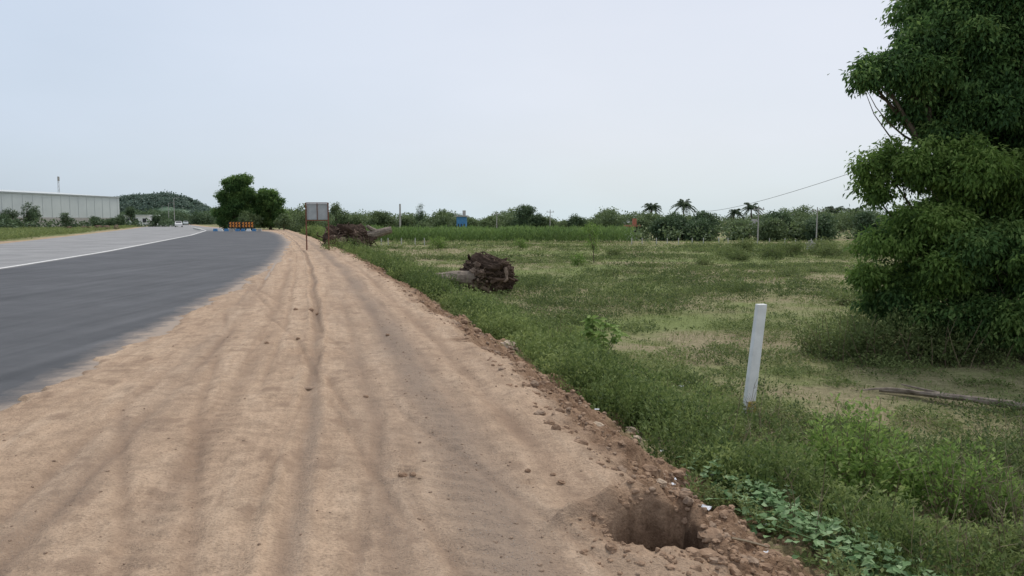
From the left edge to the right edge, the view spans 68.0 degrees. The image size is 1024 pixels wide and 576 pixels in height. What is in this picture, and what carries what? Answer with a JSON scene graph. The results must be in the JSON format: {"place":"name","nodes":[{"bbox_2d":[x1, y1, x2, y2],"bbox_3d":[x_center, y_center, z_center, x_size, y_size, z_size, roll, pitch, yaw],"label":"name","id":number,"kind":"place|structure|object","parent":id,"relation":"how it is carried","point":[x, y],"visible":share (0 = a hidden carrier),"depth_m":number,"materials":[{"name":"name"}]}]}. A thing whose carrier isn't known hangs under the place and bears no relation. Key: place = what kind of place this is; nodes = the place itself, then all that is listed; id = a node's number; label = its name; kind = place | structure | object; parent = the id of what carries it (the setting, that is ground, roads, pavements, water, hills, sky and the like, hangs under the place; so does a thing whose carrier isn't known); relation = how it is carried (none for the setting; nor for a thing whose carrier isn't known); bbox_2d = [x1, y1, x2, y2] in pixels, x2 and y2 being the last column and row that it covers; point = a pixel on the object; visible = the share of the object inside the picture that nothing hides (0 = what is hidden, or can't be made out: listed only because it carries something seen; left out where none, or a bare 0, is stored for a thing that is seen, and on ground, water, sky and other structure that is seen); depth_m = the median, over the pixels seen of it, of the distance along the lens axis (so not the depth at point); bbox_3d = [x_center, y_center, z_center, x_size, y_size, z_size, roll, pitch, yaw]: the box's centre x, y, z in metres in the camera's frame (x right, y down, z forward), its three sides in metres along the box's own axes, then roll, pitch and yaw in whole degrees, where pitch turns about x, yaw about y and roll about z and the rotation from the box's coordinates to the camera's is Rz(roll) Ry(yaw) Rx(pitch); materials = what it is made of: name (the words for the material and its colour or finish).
{"place":"outdoors","nodes":[
{"label":"outdoors","id":0,"kind":"place"},
{"bbox_2d":[0,224,256,269],"bbox_3d":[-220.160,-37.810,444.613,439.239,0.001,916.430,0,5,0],"label":"highway road","id":1,"kind":"structure","parent":0,"point":[21,253],"depth_m":54.32,"materials":[{"name":"grey asphalt"}]},
{"bbox_2d":[0,226,205,268],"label":"road edge line","id":2,"kind":"object","parent":1,"relation":"on","point":[93,253],"visible":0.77,"depth_m":36.37,"materials":[{"name":"paint"}]},
{"bbox_2d":[228,222,253,230],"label":"chevron barricade","id":3,"kind":"object","parent":1,"relation":"on","point":[242,225],"visible":0.92,"depth_m":117.57,"materials":[{"name":"orange paint"}]},
{"bbox_2d":[0,231,291,410],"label":"new asphalt road","id":4,"kind":"structure","parent":0,"point":[63,320],"depth_m":16.30,"materials":[{"name":"grey asphalt"}]},
{"bbox_2d":[114,189,215,215],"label":"forested hill","id":5,"kind":"structure","parent":0,"point":[156,200],"depth_m":710.91,"materials":[{"name":"green plant"}]},
{"bbox_2d":[0,0,931,220],"label":"sky","id":6,"kind":"structure","parent":0,"point":[481,108],"materials":[{"name":"white"}]},
{"bbox_2d":[0,221,1023,575],"bbox_3d":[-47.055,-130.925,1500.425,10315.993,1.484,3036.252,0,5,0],"label":"ground","id":7,"kind":"structure","parent":0,"point":[240,467],"depth_m":5.51,"materials":[{"name":"soil"}]},
{"bbox_2d":[0,207,19,219],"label":"young roadside tree","id":8,"kind":"object","parent":7,"relation":"on","point":[12,214],"visible":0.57,"depth_m":170.86,"materials":[{"name":"green plant"}]},
{"bbox_2d":[20,201,37,223],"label":"young roadside tree","id":9,"kind":"object","parent":7,"relation":"on","point":[29,213],"visible":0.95,"depth_m":163.94,"materials":[{"name":"green plant"}]},
{"bbox_2d":[0,190,119,227],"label":"industrial shed","id":10,"kind":"structure","parent":7,"relation":"on","point":[77,207],"depth_m":190.32,"materials":[{"name":"metal"}]},
{"bbox_2d":[56,212,74,226],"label":"young roadside tree","id":11,"kind":"object","parent":7,"relation":"on","point":[65,219],"visible":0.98,"depth_m":169.13,"materials":[{"name":"green plant"}]},
{"bbox_2d":[0,224,140,240],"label":"verge grass","id":12,"kind":"structure","parent":7,"relation":"on","point":[16,233],"depth_m":88.08,"materials":[{"name":"green plant"}]},
{"bbox_2d":[123,206,135,221],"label":"young roadside tree","id":13,"kind":"object","parent":7,"relation":"on","point":[130,212],"visible":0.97,"depth_m":198.43,"materials":[{"name":"green plant"}]},
{"bbox_2d":[125,216,157,225],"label":"walls","id":14,"kind":"structure","parent":7,"relation":"on","point":[140,218],"depth_m":250.48,"materials":[{"name":"white paint"}]},
{"bbox_2d":[150,214,162,226],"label":"young roadside tree","id":15,"kind":"object","parent":7,"relation":"on","point":[155,218],"visible":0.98,"depth_m":203.71,"materials":[{"name":"green plant"}]},
{"bbox_2d":[0,208,367,228],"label":"distant tree line","id":16,"kind":"object","parent":7,"relation":"on","point":[200,218],"visible":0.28,"depth_m":207.00,"materials":[{"name":"green plant"}]},
{"bbox_2d":[209,172,261,229],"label":"roadside tree","id":17,"kind":"object","parent":7,"relation":"on","point":[235,195],"visible":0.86,"depth_m":131.94,"materials":[{"name":"green plant"}]},
{"bbox_2d":[238,210,263,229],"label":"roadside shrub","id":18,"kind":"object","parent":7,"relation":"on","point":[247,216],"visible":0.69,"depth_m":129.63,"materials":[{"name":"green plant"}]},
{"bbox_2d":[253,186,290,229],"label":"roadside tree","id":19,"kind":"object","parent":7,"relation":"on","point":[270,202],"visible":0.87,"depth_m":132.57,"materials":[{"name":"green plant"}]},
{"bbox_2d":[273,213,296,229],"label":"roadside shrub","id":20,"kind":"object","parent":7,"relation":"on","point":[279,222],"visible":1,"depth_m":127.37,"materials":[{"name":"green plant"}]},
{"bbox_2d":[296,211,324,230],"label":"roadside shrub","id":21,"kind":"object","parent":7,"relation":"on","point":[314,223],"visible":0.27,"depth_m":135.03,"materials":[{"name":"green plant"}]},
{"bbox_2d":[305,202,329,249],"bbox_3d":[-10.550,-3.318,41.181,1.260,2.625,0.086,0,5,0],"label":"roadside sign board","id":22,"kind":"object","parent":7,"relation":"on","point":[316,212],"visible":0.88,"depth_m":41.13,"materials":[{"name":"metal"}]},
{"bbox_2d":[326,202,341,225],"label":"broadleaf tree","id":23,"kind":"object","parent":7,"relation":"on","point":[335,208],"visible":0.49,"depth_m":150.51,"materials":[{"name":"green plant"}]},
{"bbox_2d":[331,208,349,225],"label":"roadside shrub","id":24,"kind":"object","parent":7,"relation":"on","point":[340,213],"visible":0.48,"depth_m":149.10,"materials":[{"name":"green plant"}]},
{"bbox_2d":[320,236,361,254],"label":"leafy weed","id":25,"kind":"object","parent":7,"relation":"on","point":[326,245],"visible":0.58,"depth_m":41.59,"materials":[{"name":"green plant"}]},
{"bbox_2d":[2,280,693,575],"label":"shoulder pebbles","id":26,"kind":"object","parent":7,"relation":"on","point":[496,542],"visible":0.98,"depth_m":4.85,"materials":[{"name":"stone"}]},
{"bbox_2d":[337,213,367,224],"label":"broadleaf tree","id":27,"kind":"object","parent":7,"relation":"on","point":[356,219],"visible":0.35,"depth_m":147.94,"materials":[{"name":"green plant"}]},
{"bbox_2d":[317,222,391,248],"bbox_3d":[-10.117,-3.049,49.005,4.714,2.395,2.438,0,5,0],"label":"uprooted tree stump","id":28,"kind":"object","parent":7,"relation":"on","point":[359,232],"visible":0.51,"depth_m":48.41,"materials":[{"name":"brown wood"}]},
{"bbox_2d":[340,241,385,264],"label":"leafy weed","id":29,"kind":"object","parent":7,"relation":"on","point":[351,252],"visible":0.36,"depth_m":35.75,"materials":[{"name":"green plant"}]},
{"bbox_2d":[353,250,394,269],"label":"leafy weed","id":30,"kind":"object","parent":7,"relation":"on","point":[371,259],"visible":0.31,"depth_m":29.53,"materials":[{"name":"green plant"}]},
{"bbox_2d":[365,210,396,227],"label":"broadleaf tree","id":31,"kind":"object","parent":7,"relation":"on","point":[377,218],"visible":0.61,"depth_m":154.21,"materials":[{"name":"green plant"}]},
{"bbox_2d":[397,214,415,229],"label":"broadleaf tree","id":32,"kind":"object","parent":7,"relation":"on","point":[406,221],"visible":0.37,"depth_m":156.31,"materials":[{"name":"green plant"}]},
{"bbox_2d":[414,204,428,224],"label":"casuarina tree","id":33,"kind":"object","parent":7,"relation":"on","point":[419,217],"visible":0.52,"depth_m":151.14,"materials":[{"name":"green plant"}]},
{"bbox_2d":[428,236,450,249],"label":"field shrub","id":34,"kind":"object","parent":7,"relation":"on","point":[439,245],"visible":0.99,"depth_m":71.83,"materials":[{"name":"green plant"}]},
{"bbox_2d":[430,215,451,228],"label":"broadleaf tree","id":35,"kind":"object","parent":7,"relation":"on","point":[440,221],"visible":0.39,"depth_m":154.59,"materials":[{"name":"green plant"}]},
{"bbox_2d":[416,282,476,302],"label":"leafy weed","id":36,"kind":"object","parent":7,"relation":"on","point":[426,289],"visible":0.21,"depth_m":20.93,"materials":[{"name":"green plant"}]},
{"bbox_2d":[457,217,466,226],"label":"walls","id":37,"kind":"structure","parent":7,"relation":"on","point":[462,220],"depth_m":149.93,"materials":[{"name":"blue paint"}]},
{"bbox_2d":[427,251,518,293],"bbox_3d":[-1.453,-0.494,27.527,3.414,1.698,1.660,-1,5,-8],"label":"uprooted tree stump","id":38,"kind":"object","parent":7,"relation":"on","point":[489,272],"visible":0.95,"depth_m":27.06,"materials":[{"name":"brown wood"}]},
{"bbox_2d":[318,223,638,242],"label":"crop row","id":39,"kind":"object","parent":7,"relation":"on","point":[470,232],"visible":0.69,"depth_m":97.95,"materials":[{"name":"green plant"}]},
{"bbox_2d":[477,215,504,228],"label":"broadleaf tree","id":40,"kind":"object","parent":7,"relation":"on","point":[490,221],"visible":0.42,"depth_m":156.39,"materials":[{"name":"green plant"}]},
{"bbox_2d":[500,340,517,350],"bbox_3d":[-0.050,0.882,11.528,0.286,0.192,0.233,0,5,0],"label":"rock","id":41,"kind":"object","parent":7,"relation":"on","point":[508,343],"visible":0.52,"depth_m":11.47,"materials":[{"name":"stone"}]},
{"bbox_2d":[513,238,528,250],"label":"field shrub","id":42,"kind":"object","parent":7,"relation":"on","point":[521,244],"visible":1,"depth_m":69.95,"materials":[{"name":"green plant"}]},
{"bbox_2d":[510,204,544,227],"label":"broadleaf tree","id":43,"kind":"object","parent":7,"relation":"on","point":[525,216],"visible":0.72,"depth_m":154.36,"materials":[{"name":"green plant"}]},
{"bbox_2d":[538,215,556,231],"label":"broadleaf tree","id":44,"kind":"object","parent":7,"relation":"on","point":[545,221],"visible":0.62,"depth_m":153.59,"materials":[{"name":"green plant"}]},
{"bbox_2d":[255,203,889,241],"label":"distant tree line","id":45,"kind":"object","parent":7,"relation":"on","point":[609,217],"visible":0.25,"depth_m":169.52,"materials":[{"name":"green plant"}]},
{"bbox_2d":[567,213,587,227],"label":"broadleaf tree","id":46,"kind":"object","parent":7,"relation":"on","point":[575,219],"visible":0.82,"depth_m":156.59,"materials":[{"name":"green plant"}]},
{"bbox_2d":[568,252,587,266],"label":"field shrub","id":47,"kind":"object","parent":7,"relation":"on","point":[577,256],"visible":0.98,"depth_m":45.85,"materials":[{"name":"green plant"}]},
{"bbox_2d":[581,221,603,262],"bbox_3d":[5.313,-3.019,49.802,1.820,2.758,1.640,0,5,0],"label":"field sapling","id":48,"kind":"object","parent":7,"relation":"on","point":[590,242],"visible":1,"depth_m":49.73,"materials":[{"name":"green plant"}]},
{"bbox_2d":[334,247,858,575],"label":"embankment rubble","id":49,"kind":"object","parent":7,"relation":"on","point":[712,533],"visible":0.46,"depth_m":4.72,"materials":[{"name":"soil"}]},
{"bbox_2d":[381,238,821,245],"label":"field fence posts","id":50,"kind":"object","parent":7,"relation":"on","point":[631,240],"visible":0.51,"depth_m":86.81,"materials":[{"name":"grey"}]},
{"bbox_2d":[579,315,630,356],"bbox_3d":[1.581,0.919,13.720,1.048,0.809,0.957,0,5,0],"label":"broad leaf plant","id":51,"kind":"object","parent":7,"relation":"on","point":[588,320],"visible":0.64,"depth_m":13.80,"materials":[{"name":"green plant"}]},
{"bbox_2d":[594,265,623,276],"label":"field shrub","id":52,"kind":"object","parent":7,"relation":"on","point":[606,271],"visible":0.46,"depth_m":38.08,"materials":[{"name":"green plant"}]},
{"bbox_2d":[605,245,628,254],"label":"field shrub","id":53,"kind":"object","parent":7,"relation":"on","point":[614,251],"visible":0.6,"depth_m":59.81,"materials":[{"name":"green plant"}]},
{"bbox_2d":[630,217,651,238],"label":"broadleaf tree","id":54,"kind":"object","parent":7,"relation":"on","point":[643,222],"visible":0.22,"depth_m":116.75,"materials":[{"name":"green plant"}]},
{"bbox_2d":[640,203,661,214],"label":"coconut palm tree","id":55,"kind":"object","parent":7,"relation":"on","point":[652,207],"visible":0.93,"depth_m":196.33,"materials":[{"name":"green plant"}]},
{"bbox_2d":[299,224,1023,575],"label":"embankment weeds","id":56,"kind":"object","parent":7,"relation":"on","point":[605,386],"visible":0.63,"depth_m":7.28,"materials":[{"name":"green plant"}]},
{"bbox_2d":[628,383,699,418],"bbox_3d":[1.864,1.429,9.262,1.024,0.573,1.077,4,6,35],"label":"leafy weed","id":57,"kind":"object","parent":7,"relation":"on","point":[673,397],"visible":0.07,"depth_m":9.26,"materials":[{"name":"green plant"}]},
{"bbox_2d":[647,214,682,240],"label":"broadleaf tree","id":58,"kind":"object","parent":7,"relation":"on","point":[659,223],"visible":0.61,"depth_m":108.09,"materials":[{"name":"green plant"}]},
{"bbox_2d":[655,211,691,239],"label":"broadleaf tree","id":59,"kind":"object","parent":7,"relation":"on","point":[682,219],"visible":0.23,"depth_m":110.50,"materials":[{"name":"green plant"}]},
{"bbox_2d":[670,199,696,215],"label":"coconut palm tree","id":60,"kind":"object","parent":7,"relation":"on","point":[685,205],"visible":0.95,"depth_m":203.01,"materials":[{"name":"green plant"}]},
{"bbox_2d":[372,238,1023,575],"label":"field grass","id":61,"kind":"structure","parent":7,"relation":"on","point":[644,344],"depth_m":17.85,"materials":[{"name":"green plant"}]},
{"bbox_2d":[680,215,716,240],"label":"broadleaf tree","id":62,"kind":"object","parent":7,"relation":"on","point":[692,225],"visible":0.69,"depth_m":106.33,"materials":[{"name":"green plant"}]},
{"bbox_2d":[690,255,718,265],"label":"field shrub","id":63,"kind":"object","parent":7,"relation":"on","point":[705,261],"visible":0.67,"depth_m":47.86,"materials":[{"name":"green plant"}]},
{"bbox_2d":[656,389,753,442],"bbox_3d":[2.154,1.453,8.742,1.226,0.603,1.175,0,5,0],"label":"leafy weed","id":64,"kind":"object","parent":7,"relation":"on","point":[715,417],"visible":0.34,"depth_m":8.65,"materials":[{"name":"green plant"}]},
{"bbox_2d":[688,210,722,228],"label":"broadleaf tree","id":65,"kind":"object","parent":7,"relation":"on","point":[712,217],"visible":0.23,"depth_m":112.77,"materials":[{"name":"green plant"}]},
{"bbox_2d":[683,381,762,402],"bbox_3d":[3.202,1.564,11.383,1.217,0.292,1.301,0,5,0],"label":"leafy weed","id":66,"kind":"object","parent":7,"relation":"on","point":[718,388],"visible":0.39,"depth_m":11.49,"materials":[{"name":"green plant"}]},
{"bbox_2d":[712,244,738,256],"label":"field shrub","id":67,"kind":"object","parent":7,"relation":"on","point":[720,251],"visible":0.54,"depth_m":59.55,"materials":[{"name":"green plant"}]},
{"bbox_2d":[712,244,755,261],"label":"field shrub","id":68,"kind":"object","parent":7,"relation":"on","point":[733,255],"visible":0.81,"depth_m":52.97,"materials":[{"name":"green plant"}]},
{"bbox_2d":[725,208,744,221],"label":"coconut palm tree","id":69,"kind":"object","parent":7,"relation":"on","point":[734,212],"visible":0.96,"depth_m":208.39,"materials":[{"name":"green plant"}]},
{"bbox_2d":[718,277,756,292],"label":"field shrub","id":70,"kind":"object","parent":7,"relation":"on","point":[742,282],"visible":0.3,"depth_m":30.09,"materials":[{"name":"green plant"}]},
{"bbox_2d":[725,219,751,239],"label":"broadleaf tree","id":71,"kind":"object","parent":7,"relation":"on","point":[741,223],"visible":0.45,"depth_m":111.08,"materials":[{"name":"green plant"}]},
{"bbox_2d":[728,237,756,252],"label":"field shrub","id":72,"kind":"object","parent":7,"relation":"on","point":[744,244],"visible":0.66,"depth_m":65.79,"materials":[{"name":"green plant"}]},
{"bbox_2d":[731,537,767,547],"bbox_3d":[1.425,1.525,4.554,0.274,0.114,0.018,-2,5,-22],"label":"dry stick","id":73,"kind":"object","parent":7,"relation":"on","point":[748,541],"visible":1,"depth_m":4.55,"materials":[{"name":"beige wood"}]},
{"bbox_2d":[739,202,763,217],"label":"coconut palm tree","id":74,"kind":"object","parent":7,"relation":"on","point":[750,207],"visible":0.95,"depth_m":204.31,"materials":[{"name":"green plant"}]},
{"bbox_2d":[742,304,766,414],"bbox_3d":[3.180,1.020,9.974,0.290,1.620,0.134,-1,5,-9],"label":"white boundary post","id":75,"kind":"object","parent":7,"relation":"on","point":[753,366],"visible":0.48,"depth_m":9.94,"materials":[{"name":"paint"}]},
{"bbox_2d":[754,239,787,259],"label":"field shrub","id":76,"kind":"object","parent":7,"relation":"on","point":[769,253],"visible":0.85,"depth_m":55.55,"materials":[{"name":"green plant"}]},
{"bbox_2d":[755,214,791,241],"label":"broadleaf tree","id":77,"kind":"object","parent":7,"relation":"on","point":[774,229],"visible":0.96,"depth_m":103.15,"materials":[{"name":"green plant"}]},
{"bbox_2d":[751,209,802,240],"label":"broadleaf tree","id":78,"kind":"object","parent":7,"relation":"on","point":[783,216],"visible":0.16,"depth_m":108.34,"materials":[{"name":"green plant"}]},
{"bbox_2d":[770,263,808,277],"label":"field shrub","id":79,"kind":"object","parent":7,"relation":"on","point":[793,269],"visible":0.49,"depth_m":37.81,"materials":[{"name":"green plant"}]},
{"bbox_2d":[773,236,811,256],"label":"field shrub","id":80,"kind":"object","parent":7,"relation":"on","point":[796,247],"visible":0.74,"depth_m":59.49,"materials":[{"name":"green plant"}]},
{"bbox_2d":[650,452,947,575],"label":"creeping plant","id":81,"kind":"object","parent":7,"relation":"on","point":[781,510],"visible":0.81,"depth_m":5.40,"materials":[{"name":"green plant"}]},
{"bbox_2d":[802,213,839,241],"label":"broadleaf tree","id":82,"kind":"object","parent":7,"relation":"on","point":[827,225],"visible":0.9,"depth_m":102.75,"materials":[{"name":"green plant"}]},
{"bbox_2d":[803,236,839,254],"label":"field shrub","id":83,"kind":"object","parent":7,"relation":"on","point":[816,245],"visible":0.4,"depth_m":63.68,"materials":[{"name":"green plant"}]},
{"bbox_2d":[813,241,849,257],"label":"field shrub","id":84,"kind":"object","parent":7,"relation":"on","point":[831,249],"visible":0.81,"depth_m":57.90,"materials":[{"name":"green plant"}]},
{"bbox_2d":[823,206,845,213],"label":"coconut palm tree","id":85,"kind":"object","parent":7,"relation":"on","point":[833,210],"visible":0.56,"depth_m":198.30,"materials":[{"name":"green plant"}]},
{"bbox_2d":[822,284,860,305],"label":"field shrub","id":86,"kind":"object","parent":7,"relation":"on","point":[842,300],"visible":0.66,"depth_m":25.13,"materials":[{"name":"green plant"}]},
{"bbox_2d":[797,413,905,437],"bbox_3d":[4.199,1.732,9.487,1.375,0.292,1.325,0,5,0],"label":"leafy weed","id":87,"kind":"object","parent":7,"relation":"on","point":[837,418],"visible":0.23,"depth_m":9.54,"materials":[{"name":"green plant"}]},
{"bbox_2d":[808,474,899,516],"bbox_3d":[2.840,1.773,6.367,0.739,0.399,0.907,0,5,0],"label":"leafy weed","id":88,"kind":"object","parent":7,"relation":"on","point":[844,489],"visible":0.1,"depth_m":6.41,"materials":[{"name":"green plant"}]},
{"bbox_2d":[697,363,1023,575],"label":"weeds","id":89,"kind":"object","parent":7,"relation":"on","point":[988,503],"visible":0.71,"depth_m":6.14,"materials":[{"name":"green plant"}]},
{"bbox_2d":[798,389,929,513],"bbox_3d":[3.215,1.429,7.002,1.125,1.093,1.159,0,5,0],"label":"tall weed bush","id":90,"kind":"object","parent":7,"relation":"on","point":[862,457],"visible":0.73,"depth_m":6.85,"materials":[{"name":"green plant"}]},
{"bbox_2d":[846,209,881,238],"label":"broadleaf tree","id":91,"kind":"object","parent":7,"relation":"on","point":[865,219],"visible":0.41,"depth_m":102.98,"materials":[{"name":"green plant"}]},
{"bbox_2d":[786,289,1023,367],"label":"undergrowth shrub","id":92,"kind":"object","parent":7,"relation":"on","point":[861,333],"visible":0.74,"depth_m":14.73,"materials":[{"name":"green plant"}]},
{"bbox_2d":[867,556,963,575],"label":"leafy weed","id":93,"kind":"object","parent":7,"relation":"on","point":[913,570],"visible":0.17,"depth_m":4.92,"materials":[{"name":"green plant"}]},
{"bbox_2d":[827,0,1023,355],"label":"roadside tree","id":94,"kind":"object","parent":7,"relation":"on","point":[949,74],"visible":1,"depth_m":14.95,"materials":[{"name":"green plant"}]},
{"bbox_2d":[861,384,1023,409],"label":"fallen branch","id":95,"kind":"object","parent":7,"relation":"on","point":[931,393],"visible":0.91,"depth_m":11.59,"materials":[{"name":"brown wood"}]},
{"bbox_2d":[896,512,1023,575],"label":"leafy weed","id":96,"kind":"object","parent":7,"relation":"on","point":[963,556],"visible":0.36,"depth_m":5.33,"materials":[{"name":"green plant"}]},
{"bbox_2d":[898,436,1023,523],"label":"tall weed bush","id":97,"kind":"object","parent":7,"relation":"on","point":[940,477],"visible":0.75,"depth_m":6.54,"materials":[{"name":"green plant"}]},
{"bbox_2d":[910,439,1019,481],"bbox_3d":[4.576,1.781,7.802,1.023,0.501,0.993,0,5,0],"label":"leafy weed","id":98,"kind":"object","parent":7,"relation":"on","point":[930,441],"visible":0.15,"depth_m":7.87,"materials":[{"name":"green plant"}]},
{"bbox_2d":[944,436,1023,478],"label":"leafy weed","id":99,"kind":"object","parent":7,"relation":"on","point":[1007,450],"visible":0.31,"depth_m":8.46,"materials":[{"name":"green plant"}]},
{"bbox_2d":[965,504,1023,574],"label":"leafy weed","id":100,"kind":"object","parent":7,"relation":"on","point":[1004,527],"visible":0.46,"depth_m":5.61,"materials":[{"name":"green plant"}]},
{"bbox_2d":[983,492,1023,537],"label":"leafy weed","id":101,"kind":"object","parent":7,"relation":"on","point":[1015,503],"visible":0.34,"depth_m":6.22,"materials":[{"name":"green plant"}]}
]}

